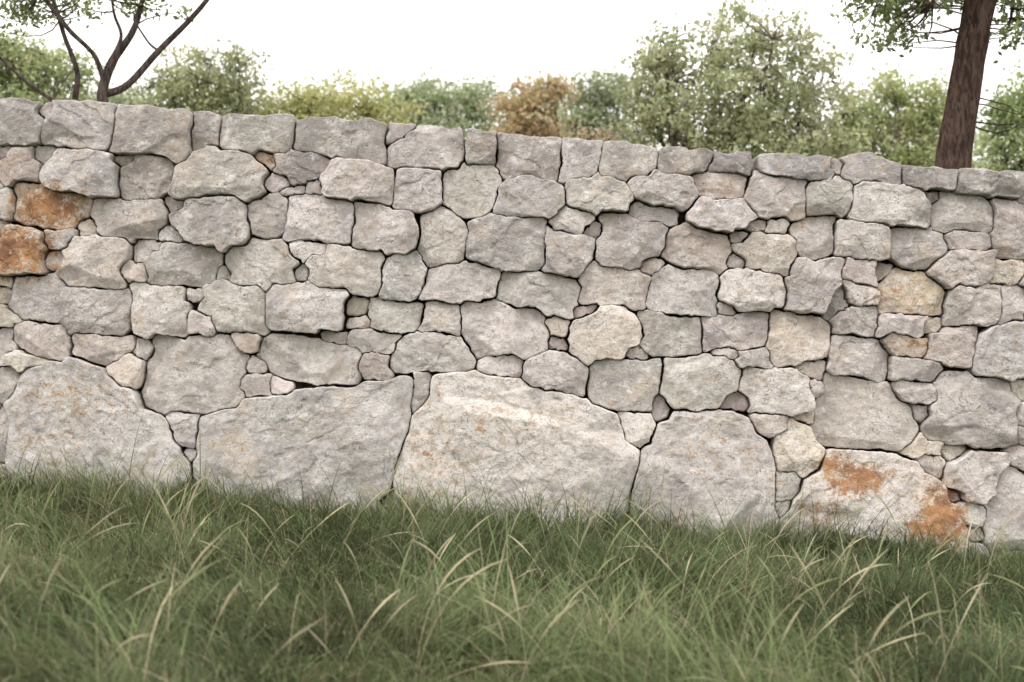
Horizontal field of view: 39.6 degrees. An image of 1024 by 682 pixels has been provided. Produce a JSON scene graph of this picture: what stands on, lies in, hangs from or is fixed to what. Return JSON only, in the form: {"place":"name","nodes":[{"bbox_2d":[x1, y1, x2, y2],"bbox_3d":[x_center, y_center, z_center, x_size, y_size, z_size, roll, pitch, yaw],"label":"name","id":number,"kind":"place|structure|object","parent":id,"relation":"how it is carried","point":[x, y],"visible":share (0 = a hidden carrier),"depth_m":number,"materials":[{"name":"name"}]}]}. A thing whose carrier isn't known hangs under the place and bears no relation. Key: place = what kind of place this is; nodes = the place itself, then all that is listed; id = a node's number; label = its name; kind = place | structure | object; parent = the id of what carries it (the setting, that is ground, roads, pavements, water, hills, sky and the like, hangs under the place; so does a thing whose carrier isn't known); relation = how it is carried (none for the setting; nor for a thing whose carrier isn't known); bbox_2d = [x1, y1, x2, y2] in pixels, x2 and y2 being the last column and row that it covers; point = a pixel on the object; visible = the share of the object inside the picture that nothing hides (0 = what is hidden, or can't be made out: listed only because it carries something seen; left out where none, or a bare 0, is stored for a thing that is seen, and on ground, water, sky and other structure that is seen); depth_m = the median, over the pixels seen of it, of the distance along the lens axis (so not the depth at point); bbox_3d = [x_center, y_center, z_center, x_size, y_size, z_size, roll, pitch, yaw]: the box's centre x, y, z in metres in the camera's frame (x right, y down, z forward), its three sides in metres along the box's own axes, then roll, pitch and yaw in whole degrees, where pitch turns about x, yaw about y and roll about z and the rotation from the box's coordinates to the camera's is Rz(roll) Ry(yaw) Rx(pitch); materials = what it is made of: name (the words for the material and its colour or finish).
{"place":"outdoors","nodes":[
{"label":"outdoors","id":0,"kind":"place"},
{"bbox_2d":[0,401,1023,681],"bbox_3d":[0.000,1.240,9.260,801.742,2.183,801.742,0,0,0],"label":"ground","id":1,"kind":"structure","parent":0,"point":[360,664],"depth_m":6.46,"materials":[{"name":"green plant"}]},
{"bbox_2d":[0,26,118,103],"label":"deciduous tree","id":2,"kind":"object","parent":1,"relation":"on","point":[13,84],"visible":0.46,"depth_m":21.77,"materials":[{"name":"green plant"}]},
{"bbox_2d":[0,0,208,102],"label":"slender tree","id":3,"kind":"object","parent":1,"relation":"on","point":[104,92],"visible":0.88,"depth_m":13.23,"materials":[{"name":"brown plant"}]},
{"bbox_2d":[80,80,158,104],"bbox_3d":[-7.853,-2.166,28.103,3.103,5.963,2.880,0,0,0],"label":"bush","id":4,"kind":"object","parent":1,"relation":"on","point":[121,98],"visible":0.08,"depth_m":27.68,"materials":[{"name":"green plant"}]},
{"bbox_2d":[122,39,290,116],"bbox_3d":[-5.377,-2.074,23.974,3.257,6.106,2.994,0,0,0],"label":"deciduous tree","id":5,"kind":"object","parent":1,"relation":"on","point":[233,96],"visible":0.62,"depth_m":23.75,"materials":[{"name":"green plant"}]},
{"bbox_2d":[244,65,428,127],"bbox_3d":[-3.240,-1.831,25.058,3.258,5.937,3.446,0,0,-28],"label":"yellow green tree","id":6,"kind":"object","parent":1,"relation":"on","point":[314,102],"visible":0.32,"depth_m":24.70,"materials":[{"name":"green plant"}]},
{"bbox_2d":[367,66,522,141],"bbox_3d":[-1.633,-2.529,32.910,3.888,7.509,4.576,0,0,0],"label":"deciduous tree","id":7,"kind":"object","parent":1,"relation":"on","point":[465,101],"visible":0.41,"depth_m":32.58,"materials":[{"name":"green plant"}]},
{"bbox_2d":[0,97,1023,560],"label":"stone wall","id":8,"kind":"structure","parent":1,"relation":"on","point":[360,303],"depth_m":9.21,"materials":[{"name":"stone"}]},
{"bbox_2d":[31,77,1020,168],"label":"distant woodland","id":9,"kind":"object","parent":1,"relation":"on","point":[976,136],"depth_m":54.55,"materials":[{"name":"green plant"}]},
{"bbox_2d":[476,67,585,138],"bbox_3d":[0.430,-2.281,31.090,2.420,7.318,2.691,0,0,0],"label":"autumn tree","id":10,"kind":"object","parent":1,"relation":"on","point":[529,113],"visible":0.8,"depth_m":30.70,"materials":[{"name":"brown plant"}]},
{"bbox_2d":[552,118,625,142],"bbox_3d":[1.233,-0.930,20.971,2.079,4.746,1.322,0,0,0],"label":"shrub","id":11,"kind":"object","parent":1,"relation":"on","point":[599,134],"visible":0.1,"depth_m":20.91,"materials":[{"name":"brown plant"}]},
{"bbox_2d":[545,62,665,146],"bbox_3d":[1.858,-2.604,34.032,3.707,8.269,2.567,0,0,0],"label":"deciduous tree","id":12,"kind":"object","parent":1,"relation":"on","point":[596,105],"visible":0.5,"depth_m":33.71,"materials":[{"name":"green plant"}]},
{"bbox_2d":[600,0,877,158],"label":"deciduous tree","id":13,"kind":"object","parent":1,"relation":"on","point":[742,127],"visible":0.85,"depth_m":19.68,"materials":[{"name":"green plant"}]},
{"bbox_2d":[818,63,983,167],"bbox_3d":[6.851,-1.500,25.307,3.347,6.644,3.358,0,0,-25],"label":"deciduous tree","id":14,"kind":"object","parent":1,"relation":"on","point":[919,131],"visible":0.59,"depth_m":24.60,"materials":[{"name":"green plant"}]},
{"bbox_2d":[830,0,1023,169],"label":"leaning tree","id":15,"kind":"object","parent":1,"relation":"on","point":[958,126],"visible":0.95,"depth_m":12.69,"materials":[{"name":"brown plant"}]},
{"bbox_2d":[972,41,1023,171],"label":"deciduous tree","id":16,"kind":"object","parent":1,"relation":"on","point":[1005,143],"visible":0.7,"depth_m":22.81,"materials":[{"name":"green plant"}]},
{"bbox_2d":[0,0,1023,167],"label":"sky","id":17,"kind":"structure","parent":0,"point":[507,40],"materials":[{"name":"white"}]}
]}

